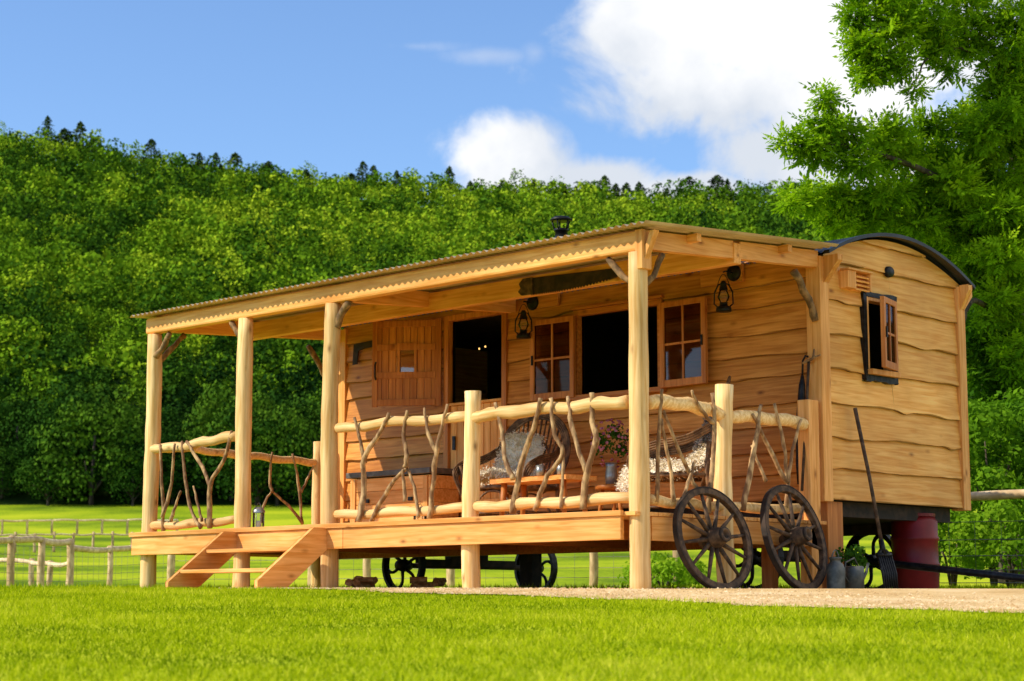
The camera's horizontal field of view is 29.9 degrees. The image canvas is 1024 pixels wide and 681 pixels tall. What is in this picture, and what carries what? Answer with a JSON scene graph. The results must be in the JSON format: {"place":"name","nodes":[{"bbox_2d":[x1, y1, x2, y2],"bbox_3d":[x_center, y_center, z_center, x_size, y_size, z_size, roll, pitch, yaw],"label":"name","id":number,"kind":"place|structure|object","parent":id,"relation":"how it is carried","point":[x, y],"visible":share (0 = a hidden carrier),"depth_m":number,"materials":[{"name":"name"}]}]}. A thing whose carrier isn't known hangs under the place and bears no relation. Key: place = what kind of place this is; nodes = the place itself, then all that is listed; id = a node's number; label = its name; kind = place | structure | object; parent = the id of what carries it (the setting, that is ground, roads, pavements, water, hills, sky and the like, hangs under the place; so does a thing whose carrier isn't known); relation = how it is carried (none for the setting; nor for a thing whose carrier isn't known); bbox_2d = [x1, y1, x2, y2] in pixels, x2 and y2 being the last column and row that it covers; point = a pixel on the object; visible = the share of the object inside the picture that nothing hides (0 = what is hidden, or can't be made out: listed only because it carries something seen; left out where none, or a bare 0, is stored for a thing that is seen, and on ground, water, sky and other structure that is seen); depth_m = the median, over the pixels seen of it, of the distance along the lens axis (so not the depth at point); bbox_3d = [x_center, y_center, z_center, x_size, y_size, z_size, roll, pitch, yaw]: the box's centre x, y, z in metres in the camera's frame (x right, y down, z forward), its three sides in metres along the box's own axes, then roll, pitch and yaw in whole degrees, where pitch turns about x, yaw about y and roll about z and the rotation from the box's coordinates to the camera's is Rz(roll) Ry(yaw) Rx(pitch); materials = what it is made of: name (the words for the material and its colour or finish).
{"place":"outdoors","nodes":[
{"label":"outdoors","id":0,"kind":"place"},
{"bbox_2d":[0,159,980,504],"bbox_3d":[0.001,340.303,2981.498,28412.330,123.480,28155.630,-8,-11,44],"label":"hillside","id":1,"kind":"structure","parent":0,"point":[98,499],"depth_m":192.55,"materials":[{"name":"plant"}]},
{"bbox_2d":[0,396,29,449],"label":"woodland tree","id":2,"kind":"object","parent":1,"relation":"on","point":[5,436],"visible":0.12,"depth_m":201.52,"materials":[{"name":"green plant"}]},
{"bbox_2d":[0,446,31,498],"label":"woodland tree","id":3,"kind":"object","parent":1,"relation":"on","point":[7,475],"visible":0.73,"depth_m":191.12,"materials":[{"name":"green plant"}]},
{"bbox_2d":[0,395,45,453],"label":"woodland tree","id":4,"kind":"object","parent":1,"relation":"on","point":[8,411],"visible":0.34,"depth_m":197.83,"materials":[{"name":"green plant"}]},
{"bbox_2d":[1,437,52,493],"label":"woodland tree","id":5,"kind":"object","parent":1,"relation":"on","point":[17,447],"visible":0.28,"depth_m":192.46,"materials":[{"name":"green plant"}]},
{"bbox_2d":[2,402,55,448],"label":"woodland tree","id":6,"kind":"object","parent":1,"relation":"on","point":[8,442],"visible":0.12,"depth_m":201.60,"materials":[{"name":"green plant"}]},
{"bbox_2d":[39,115,55,142],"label":"conifer tree","id":7,"kind":"object","parent":1,"relation":"on","point":[47,123],"visible":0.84,"depth_m":561.59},
{"bbox_2d":[43,127,72,155],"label":"conifer tree","id":8,"kind":"object","parent":1,"relation":"on","point":[63,131],"visible":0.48,"depth_m":560.94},
{"bbox_2d":[15,391,113,497],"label":"woodland tree","id":9,"kind":"object","parent":1,"relation":"on","point":[86,400],"visible":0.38,"depth_m":191.37,"materials":[{"name":"green plant"}]},
{"bbox_2d":[67,120,90,151],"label":"conifer tree","id":10,"kind":"object","parent":1,"relation":"on","point":[80,129],"visible":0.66,"depth_m":561.09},
{"bbox_2d":[33,376,127,463],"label":"woodland tree","id":11,"kind":"object","parent":1,"relation":"on","point":[77,392],"visible":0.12,"depth_m":197.67,"materials":[{"name":"green plant"}]},
{"bbox_2d":[56,381,146,484],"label":"woodland tree","id":12,"kind":"object","parent":1,"relation":"on","point":[102,398],"visible":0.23,"depth_m":197.53,"materials":[{"name":"green plant"}]},
{"bbox_2d":[83,435,131,497],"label":"woodland tree","id":13,"kind":"object","parent":1,"relation":"on","point":[98,476],"visible":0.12,"depth_m":191.39,"materials":[{"name":"green plant"}]},
{"bbox_2d":[83,415,145,485],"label":"woodland tree","id":14,"kind":"object","parent":1,"relation":"on","point":[125,429],"visible":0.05,"depth_m":195.67,"materials":[{"name":"green plant"}]},
{"bbox_2d":[135,139,160,165],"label":"conifer tree","id":15,"kind":"object","parent":1,"relation":"on","point":[149,145],"visible":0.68,"depth_m":560.49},
{"bbox_2d":[104,427,196,499],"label":"woodland tree","id":16,"kind":"object","parent":1,"relation":"on","point":[165,438],"visible":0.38,"depth_m":188.73,"materials":[{"name":"green plant"}]},
{"bbox_2d":[131,407,195,445],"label":"woodland tree","id":17,"kind":"object","parent":1,"relation":"on","point":[166,419],"visible":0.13,"depth_m":198.57,"materials":[{"name":"green plant"}]},
{"bbox_2d":[135,452,214,503],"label":"woodland tree","id":18,"kind":"object","parent":1,"relation":"on","point":[179,487],"visible":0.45,"depth_m":188.53,"materials":[{"name":"green plant"}]},
{"bbox_2d":[163,433,228,497],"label":"woodland tree","id":19,"kind":"object","parent":1,"relation":"on","point":[194,467],"visible":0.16,"depth_m":190.41,"materials":[{"name":"green plant"}]},
{"bbox_2d":[170,421,225,437],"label":"woodland tree","id":20,"kind":"object","parent":1,"relation":"on","point":[195,427],"visible":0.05,"depth_m":199.45,"materials":[{"name":"green plant"}]},
{"bbox_2d":[191,152,207,173],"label":"conifer tree","id":21,"kind":"object","parent":1,"relation":"on","point":[198,163],"visible":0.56,"depth_m":560.33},
{"bbox_2d":[191,453,230,495],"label":"woodland tree","id":22,"kind":"object","parent":1,"relation":"on","point":[218,490],"visible":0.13,"depth_m":192.32,"materials":[{"name":"green plant"}]},
{"bbox_2d":[208,152,225,176],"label":"conifer tree","id":23,"kind":"object","parent":1,"relation":"on","point":[215,156],"visible":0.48,"depth_m":560.17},
{"bbox_2d":[175,379,275,500],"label":"woodland tree","id":24,"kind":"object","parent":1,"relation":"on","point":[203,416],"visible":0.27,"depth_m":190.68,"materials":[{"name":"green plant"}]},
{"bbox_2d":[225,152,247,182],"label":"conifer tree","id":25,"kind":"object","parent":1,"relation":"on","point":[235,155],"visible":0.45,"depth_m":559.93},
{"bbox_2d":[212,390,319,440],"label":"woodland tree","id":26,"kind":"object","parent":1,"relation":"on","point":[272,395],"visible":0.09,"depth_m":197.59,"materials":[{"name":"green plant"}]},
{"bbox_2d":[256,161,276,190],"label":"conifer tree","id":27,"kind":"object","parent":1,"relation":"on","point":[267,163],"visible":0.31,"depth_m":559.85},
{"bbox_2d":[290,441,312,499],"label":"woodland tree","id":28,"kind":"object","parent":1,"relation":"on","point":[307,472],"visible":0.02,"depth_m":188.53,"materials":[{"name":"green plant"}]},
{"bbox_2d":[286,390,321,440],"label":"woodland tree","id":29,"kind":"object","parent":1,"relation":"on","point":[308,403],"visible":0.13,"depth_m":198.88,"materials":[{"name":"green plant"}]},
{"bbox_2d":[351,160,372,184],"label":"conifer tree","id":30,"kind":"object","parent":1,"relation":"on","point":[361,173],"visible":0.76,"depth_m":559.52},
{"bbox_2d":[391,170,400,187],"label":"conifer tree","id":31,"kind":"object","parent":1,"relation":"on","point":[397,176],"visible":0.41,"depth_m":559.59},
{"bbox_2d":[441,166,458,194],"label":"conifer tree","id":32,"kind":"object","parent":1,"relation":"on","point":[449,169],"visible":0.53,"depth_m":559.58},
{"bbox_2d":[0,121,954,435],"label":"hillside woodland","id":33,"kind":"object","parent":1,"relation":"on","point":[178,207],"visible":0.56,"depth_m":366.79,"materials":[{"name":"green plant"}]},
{"bbox_2d":[598,175,616,196],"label":"conifer tree","id":34,"kind":"object","parent":1,"relation":"on","point":[605,178],"visible":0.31,"depth_m":559.04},
{"bbox_2d":[612,183,623,198],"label":"conifer tree","id":35,"kind":"object","parent":1,"relation":"on","point":[615,186],"visible":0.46,"depth_m":558.99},
{"bbox_2d":[619,182,636,218],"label":"conifer tree","id":36,"kind":"object","parent":1,"relation":"on","point":[626,185],"visible":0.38,"depth_m":558.96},
{"bbox_2d":[630,181,650,199],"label":"conifer tree","id":37,"kind":"object","parent":1,"relation":"on","point":[638,185],"visible":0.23,"depth_m":558.67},
{"bbox_2d":[661,189,672,207],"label":"conifer tree","id":38,"kind":"object","parent":1,"relation":"on","point":[666,191],"visible":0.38,"depth_m":558.69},
{"bbox_2d":[672,176,709,198],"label":"conifer tree","id":39,"kind":"object","parent":1,"relation":"on","point":[690,179],"visible":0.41,"depth_m":559.26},
{"bbox_2d":[706,175,732,205],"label":"conifer tree","id":40,"kind":"object","parent":1,"relation":"on","point":[715,179],"visible":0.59,"depth_m":558.83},
{"bbox_2d":[0,0,1019,212],"label":"sky","id":41,"kind":"structure","parent":0,"point":[648,92],"materials":[{"name":"blue"}]},
{"bbox_2d":[0,585,1023,680],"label":"lawn grass","id":42,"kind":"structure","parent":0,"point":[773,634],"depth_m":8.97,"materials":[{"name":"plant"}]},
{"bbox_2d":[0,505,1023,680],"bbox_3d":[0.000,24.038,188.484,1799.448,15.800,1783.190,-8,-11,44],"label":"ground","id":43,"kind":"structure","parent":0,"point":[571,565],"depth_m":56.54,"materials":[{"name":"plant"}]},
{"bbox_2d":[0,558,66,586],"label":"field fence","id":44,"kind":"object","parent":43,"relation":"on","point":[31,570],"visible":0.54,"depth_m":45.47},
{"bbox_2d":[0,535,73,586],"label":"field fence","id":45,"kind":"object","parent":43,"relation":"on","point":[11,541],"visible":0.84,"depth_m":41.13,"materials":[{"name":"wood"}]},
{"bbox_2d":[9,447,84,504],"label":"woodland tree","id":46,"kind":"object","parent":43,"relation":"on","point":[44,487],"visible":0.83,"depth_m":187.63,"materials":[{"name":"green plant"}]},
{"bbox_2d":[0,531,133,552],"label":"field fence","id":47,"kind":"object","parent":43,"relation":"on","point":[73,535],"visible":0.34,"depth_m":93.97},
{"bbox_2d":[28,398,144,504],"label":"woodland tree","id":48,"kind":"object","parent":43,"relation":"on","point":[86,418],"visible":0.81,"depth_m":187.90,"materials":[{"name":"green plant"}]},
{"bbox_2d":[0,519,178,533],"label":"field fence","id":49,"kind":"object","parent":43,"relation":"on","point":[78,521],"visible":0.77,"depth_m":139.77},
{"bbox_2d":[73,545,167,585],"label":"field fence","id":50,"kind":"object","parent":43,"relation":"on","point":[109,550],"visible":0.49,"depth_m":44.65,"materials":[{"name":"wood"}]},
{"bbox_2d":[98,447,166,505],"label":"woodland tree","id":51,"kind":"object","parent":43,"relation":"on","point":[115,471],"visible":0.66,"depth_m":187.12,"materials":[{"name":"green plant"}]},
{"bbox_2d":[165,527,326,588],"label":"wooden steps","id":52,"kind":"structure","parent":43,"relation":"on","point":[289,566],"depth_m":18.07,"materials":[{"name":"wood"}]},
{"bbox_2d":[191,407,312,505],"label":"woodland tree","id":53,"kind":"object","parent":43,"relation":"on","point":[230,475],"visible":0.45,"depth_m":186.11,"materials":[{"name":"green plant"}]},
{"bbox_2d":[251,403,320,505],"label":"woodland tree","id":54,"kind":"object","parent":43,"relation":"on","point":[300,422],"visible":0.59,"depth_m":186.61,"materials":[{"name":"green plant"}]},
{"bbox_2d":[262,451,311,504],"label":"woodland tree","id":55,"kind":"object","parent":43,"relation":"on","point":[304,493],"visible":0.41,"depth_m":186.40,"materials":[{"name":"green plant"}]},
{"bbox_2d":[167,550,681,587],"bbox_3d":[-1.843,3.912,33.499,10.226,1.144,0.671,-4,-9,29],"label":"field fence","id":56,"kind":"object","parent":43,"relation":"on","point":[593,577],"visible":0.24,"depth_m":32.69,"materials":[{"name":"wood"}]},
{"bbox_2d":[129,220,838,589],"bbox_3d":[-0.569,0.949,18.902,7.330,3.249,2.700,-8,-11,44],"label":"veranda","id":57,"kind":"object","parent":43,"relation":"on","point":[639,256],"visible":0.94,"depth_m":17.36,"materials":[{"name":"brown wood"}]},
{"bbox_2d":[252,503,264,526],"bbox_3d":[-2.543,1.762,19.271,0.130,0.273,0.130,-8,-11,44],"label":"candle lantern","id":58,"kind":"object","parent":57,"relation":"on","point":[256,509],"visible":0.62,"depth_m":19.25,"materials":[{"name":"metal"}]},
{"bbox_2d":[346,467,459,522],"bbox_3d":[-1.189,1.776,20.928,1.361,0.700,0.480,-8,-11,44],"label":"storage chest","id":59,"kind":"object","parent":57,"relation":"on","point":[446,491],"visible":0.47,"depth_m":20.63,"materials":[{"name":"brown wood"}]},
{"bbox_2d":[452,414,570,515],"bbox_3d":[0.022,1.269,19.127,0.922,1.214,0.908,-5,-10,34],"label":"willow armchair","id":60,"kind":"object","parent":57,"relation":"on","point":[549,457],"visible":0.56,"depth_m":19.17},
{"bbox_2d":[480,427,546,484],"bbox_3d":[-0.073,1.166,19.190,0.704,0.663,0.759,-5,-10,34],"label":"sheepskin","id":61,"kind":"object","parent":60,"relation":"on","point":[515,442],"visible":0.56,"depth_m":19.32,"materials":[{"name":"fur"}]},
{"bbox_2d":[489,474,596,515],"bbox_3d":[0.290,1.494,17.897,1.012,0.432,0.471,-8,-11,44],"label":"coffee table","id":62,"kind":"object","parent":57,"relation":"on","point":[535,480],"visible":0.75,"depth_m":17.81,"materials":[{"name":"brown wood"}]},
{"bbox_2d":[536,465,543,475],"bbox_3d":[0.261,1.218,17.892,0.084,0.110,0.083,-8,-11,44],"label":"tumbler","id":63,"kind":"object","parent":62,"relation":"on","point":[539,470],"visible":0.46,"depth_m":17.86,"materials":[{"name":"glass"}]},
{"bbox_2d":[518,268,617,295],"bbox_3d":[0.525,-0.560,18.099,1.289,0.184,0.030,-8,-11,44],"label":"crosscut saw","id":64,"kind":"object","parent":57,"relation":"hanging from","point":[542,285],"visible":0.98,"depth_m":18.14,"materials":[{"name":"black metal"}]},
{"bbox_2d":[594,484,622,510],"bbox_3d":[0.965,1.605,18.627,0.330,0.413,0.325,-8,-11,44],"label":"log stool","id":65,"kind":"object","parent":57,"relation":"on","point":[605,487],"visible":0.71,"depth_m":18.56,"materials":[{"name":"brown wood"}]},
{"bbox_2d":[590,418,628,483],"bbox_3d":[0.964,1.078,18.701,0.423,0.648,0.420,-8,-11,44],"label":"flower jug","id":66,"kind":"object","parent":65,"relation":"on","point":[611,473],"visible":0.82,"depth_m":18.63,"materials":[{"name":"plant"}]},
{"bbox_2d":[626,376,730,514],"bbox_3d":[1.533,0.987,17.477,0.936,1.320,0.922,-1,-8,7],"label":"willow armchair","id":67,"kind":"object","parent":57,"relation":"on","point":[686,445],"visible":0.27,"depth_m":17.09,"materials":[{"name":"wicker"}]},
{"bbox_2d":[614,437,710,491],"bbox_3d":[1.392,1.143,17.475,0.938,0.525,0.638,-1,-8,7],"label":"sheepskin","id":68,"kind":"object","parent":67,"relation":"on","point":[699,457],"visible":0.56,"depth_m":17.31,"materials":[{"name":"fur"}]},
{"bbox_2d":[692,416,711,451],"bbox_3d":[1.791,0.848,17.459,0.322,0.420,0.509,-1,-8,7],"label":"sheepskin","id":69,"kind":"object","parent":67,"relation":"on","point":[707,437],"visible":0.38,"depth_m":17.33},
{"bbox_2d":[796,355,808,483],"bbox_3d":[2.642,0.720,17.504,0.089,1.185,0.134,-40,-41,78],"label":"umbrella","id":70,"kind":"object","parent":57,"relation":"attached to","point":[801,392],"visible":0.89,"depth_m":17.52,"materials":[{"name":"black fabric"}]},
{"bbox_2d":[801,349,820,490],"bbox_3d":[2.656,0.715,17.361,0.204,1.303,0.251,-8,-11,44],"label":"walking stick","id":71,"kind":"object","parent":57,"relation":"on","point":[808,361],"visible":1,"depth_m":17.44,"materials":[{"name":"brown wood"}]},
{"bbox_2d":[0,581,1023,589],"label":"meadow grass","id":72,"kind":"structure","parent":43,"relation":"on","point":[1001,586],"depth_m":20.87,"materials":[{"name":"plant"}]},
{"bbox_2d":[617,551,707,587],"bbox_3d":[2.441,3.739,30.720,1.446,0.771,1.448,2,-8,-16],"label":"leafy bush","id":73,"kind":"object","parent":43,"relation":"on","point":[670,569],"visible":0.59,"depth_m":30.50,"materials":[{"name":"green plant"}]},
{"bbox_2d":[337,216,1023,588],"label":"shepherd hut","id":74,"kind":"object","parent":43,"relation":"on","point":[883,336],"visible":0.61,"depth_m":18.79,"materials":[{"name":"brown wood"}]},
{"bbox_2d":[352,340,371,364],"bbox_3d":[-1.686,0.135,21.990,0.414,0.255,0.015,-8,-11,44],"label":"hand tool","id":75,"kind":"object","parent":74,"relation":"attached to","point":[357,347],"visible":0.81,"depth_m":22.07,"materials":[{"name":"black metal"}]},
{"bbox_2d":[372,318,441,406],"bbox_3d":[-1.161,0.240,21.100,0.775,0.970,0.093,-1,-8,10],"label":"upper door","id":76,"kind":"structure","parent":74,"relation":"in","point":[390,387],"depth_m":21.11,"materials":[{"name":"brown wood"}]},
{"bbox_2d":[449,398,500,512],"bbox_3d":[-0.375,1.247,20.607,0.826,1.200,0.090,-8,-11,44],"label":"lower door","id":77,"kind":"structure","parent":74,"relation":"in","point":[490,431],"depth_m":20.56,"materials":[{"name":"brown wood"}]},
{"bbox_2d":[523,293,559,309],"bbox_3d":[0.327,-0.406,20.059,0.420,0.160,0.190,-3,-8,22],"label":"lantern bracket","id":78,"kind":"object","parent":74,"relation":"attached to","point":[542,301],"visible":0.88,"depth_m":20.04,"materials":[{"name":"brown wood"}]},
{"bbox_2d":[514,304,532,338],"bbox_3d":[0.120,-0.203,20.021,0.152,0.365,0.150,4,-9,-26],"label":"oil lantern","id":79,"kind":"object","parent":78,"relation":"hanging from","point":[523,334],"visible":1,"depth_m":20.00,"materials":[{"name":"black metal"}]},
{"bbox_2d":[530,295,707,400],"bbox_3d":[1.080,0.085,19.253,2.341,0.970,0.212,-8,-11,44],"label":"window frame","id":80,"kind":"structure","parent":74,"relation":"in","point":[556,362],"depth_m":19.30,"materials":[{"name":"brown wood"}]},
{"bbox_2d":[700,263,743,287],"bbox_3d":[1.963,-0.629,18.361,0.505,0.171,0.191,-8,-11,44],"label":"lantern bracket","id":81,"kind":"object","parent":74,"relation":"attached to","point":[711,277],"visible":0.89,"depth_m":18.39,"materials":[{"name":"brown wood"}]},
{"bbox_2d":[713,274,733,312],"bbox_3d":[2.001,-0.452,18.173,0.152,0.365,0.150,4,-9,-26],"label":"oil lantern","id":82,"kind":"object","parent":81,"relation":"hanging from","point":[723,307],"visible":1,"depth_m":18.15,"materials":[{"name":"black metal"}]},
{"bbox_2d":[860,291,900,384],"bbox_3d":[3.519,-0.027,18.187,0.283,0.873,0.571,-8,-11,44],"label":"end window","id":83,"kind":"structure","parent":74,"relation":"in","point":[890,373],"depth_m":18.08,"materials":[{"name":"brown wood"}]},
{"bbox_2d":[762,0,1023,585],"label":"ash tree","id":84,"kind":"object","parent":43,"relation":"on","point":[964,199],"visible":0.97,"depth_m":28.07,"materials":[{"name":"green plant"}]},
{"bbox_2d":[939,328,995,581],"bbox_3d":[8.546,2.204,39.967,5.242,6.208,5.140,-8,-11,44],"label":"understorey tree","id":85,"kind":"object","parent":43,"relation":"on","point":[971,469],"depth_m":39.57,"materials":[{"name":"green plant"}]},
{"bbox_2d":[938,509,1005,586],"bbox_3d":[5.567,2.648,24.377,1.304,1.240,1.309,-8,-11,44],"label":"leafy bush","id":86,"kind":"object","parent":43,"relation":"on","point":[942,532],"visible":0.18,"depth_m":24.09,"materials":[{"name":"green plant"}]},
{"bbox_2d":[939,489,1023,588],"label":"field fence","id":87,"kind":"object","parent":43,"relation":"on","point":[997,495],"visible":0.34,"depth_m":21.42,"materials":[{"name":"wood"}]},
{"bbox_2d":[941,397,1023,588],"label":"leafy bush","id":88,"kind":"object","parent":43,"relation":"on","point":[987,476],"visible":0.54,"depth_m":24.59,"materials":[{"name":"green plant"}]},
{"bbox_2d":[945,499,1023,588],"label":"leafy bush","id":89,"kind":"object","parent":43,"relation":"on","point":[993,510],"visible":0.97,"depth_m":23.20,"materials":[{"name":"green plant"}]},
{"bbox_2d":[957,249,1022,587],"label":"understorey tree","id":90,"kind":"object","parent":43,"relation":"on","point":[971,392],"depth_m":36.17,"materials":[{"name":"green plant"}]},
{"bbox_2d":[967,387,1023,528],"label":"leafy bush","id":91,"kind":"object","parent":43,"relation":"on","point":[1016,403],"visible":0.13,"depth_m":25.65,"materials":[{"name":"green plant"}]},
{"bbox_2d":[220,587,1023,612],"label":"gravel path","id":92,"kind":"structure","parent":0,"point":[995,594],"depth_m":14.03,"materials":[{"name":"gravel"}]},
{"bbox_2d":[345,579,356,586],"bbox_3d":[-1.655,2.510,19.889,0.099,0.085,0.149,-3,-8,20],"label":"firewood log","id":93,"kind":"object","parent":92,"relation":"on","point":[348,582],"visible":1,"depth_m":19.82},
{"bbox_2d":[354,584,374,587],"bbox_3d":[-1.549,2.571,20.132,0.212,0.086,0.101,-1,-8,8],"label":"firewood log","id":94,"kind":"object","parent":92,"relation":"on","point":[367,585],"visible":0.36,"depth_m":20.09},
{"bbox_2d":[358,576,377,583],"bbox_3d":[-1.495,2.492,19.953,0.198,0.078,0.090,-5,-10,34],"label":"firewood log","id":95,"kind":"object","parent":92,"relation":"on","point":[368,580],"visible":0.98,"depth_m":19.92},
{"bbox_2d":[410,577,426,583],"bbox_3d":[-0.965,2.475,19.834,0.179,0.081,0.092,0,-8,-1],"label":"firewood log","id":96,"kind":"object","parent":92,"relation":"on","point":[418,580],"visible":1,"depth_m":19.80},
{"bbox_2d":[413,581,433,587],"bbox_3d":[-0.921,2.556,20.027,0.202,0.090,0.104,3,-8,-22],"label":"firewood log","id":97,"kind":"object","parent":92,"relation":"on","point":[429,584],"visible":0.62,"depth_m":20.01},
{"bbox_2d":[432,580,444,586],"bbox_3d":[-0.767,2.545,20.100,0.083,0.071,0.176,-3,-8,20],"label":"firewood log","id":98,"kind":"object","parent":92,"relation":"on","point":[441,583],"visible":1,"depth_m":20.03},
{"bbox_2d":[672,486,752,588],"bbox_3d":[1.674,1.639,15.904,0.890,0.890,0.280,7,-24,-41],"label":"wagon wheel","id":99,"kind":"object","parent":92,"relation":"on","point":[711,539],"visible":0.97,"depth_m":15.86,"materials":[{"name":"brown wood"}]},
{"bbox_2d":[760,484,827,588],"bbox_3d":[2.461,1.710,16.677,0.280,0.950,0.950,-24,-21,36],"label":"wagon wheel","id":100,"kind":"object","parent":92,"relation":"on","point":[794,537],"visible":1,"depth_m":16.62,"materials":[{"name":"brown wood"}]},
{"bbox_2d":[826,550,844,588],"bbox_3d":[2.817,1.996,16.721,0.160,0.351,0.160,-8,-11,44],"label":"milk churn","id":101,"kind":"object","parent":92,"relation":"on","point":[835,572],"visible":0.88,"depth_m":16.66,"materials":[{"name":"grey metal"}]},
{"bbox_2d":[844,557,868,588],"bbox_3d":[3.039,2.054,16.924,0.342,0.287,0.169,3,-8,-21],"label":"watering can","id":102,"kind":"object","parent":92,"relation":"on","point":[855,576],"visible":0.8,"depth_m":16.84,"materials":[{"name":"grey metal"}]},
{"bbox_2d":[835,544,869,568],"bbox_3d":[3.037,2.034,17.255,0.375,0.413,0.329,-8,-11,44],"label":"potted plant","id":103,"kind":"object","parent":102,"relation":"in","point":[858,556],"visible":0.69,"depth_m":17.21,"materials":[{"name":"green plant"}]},
{"bbox_2d":[853,408,897,588],"bbox_3d":[3.280,1.453,17.479,0.402,1.719,0.197,-8,-11,44],"label":"spade","id":104,"kind":"object","parent":92,"relation":"on","point":[883,554],"visible":0.84,"depth_m":17.35,"materials":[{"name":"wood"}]},
{"bbox_2d":[890,513,939,588],"bbox_3d":[3.939,2.066,18.772,0.474,0.740,0.474,-8,-11,44],"label":"plastic barrel","id":105,"kind":"object","parent":92,"relation":"on","point":[915,541],"visible":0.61,"depth_m":18.59,"materials":[{"name":"red plastic"}]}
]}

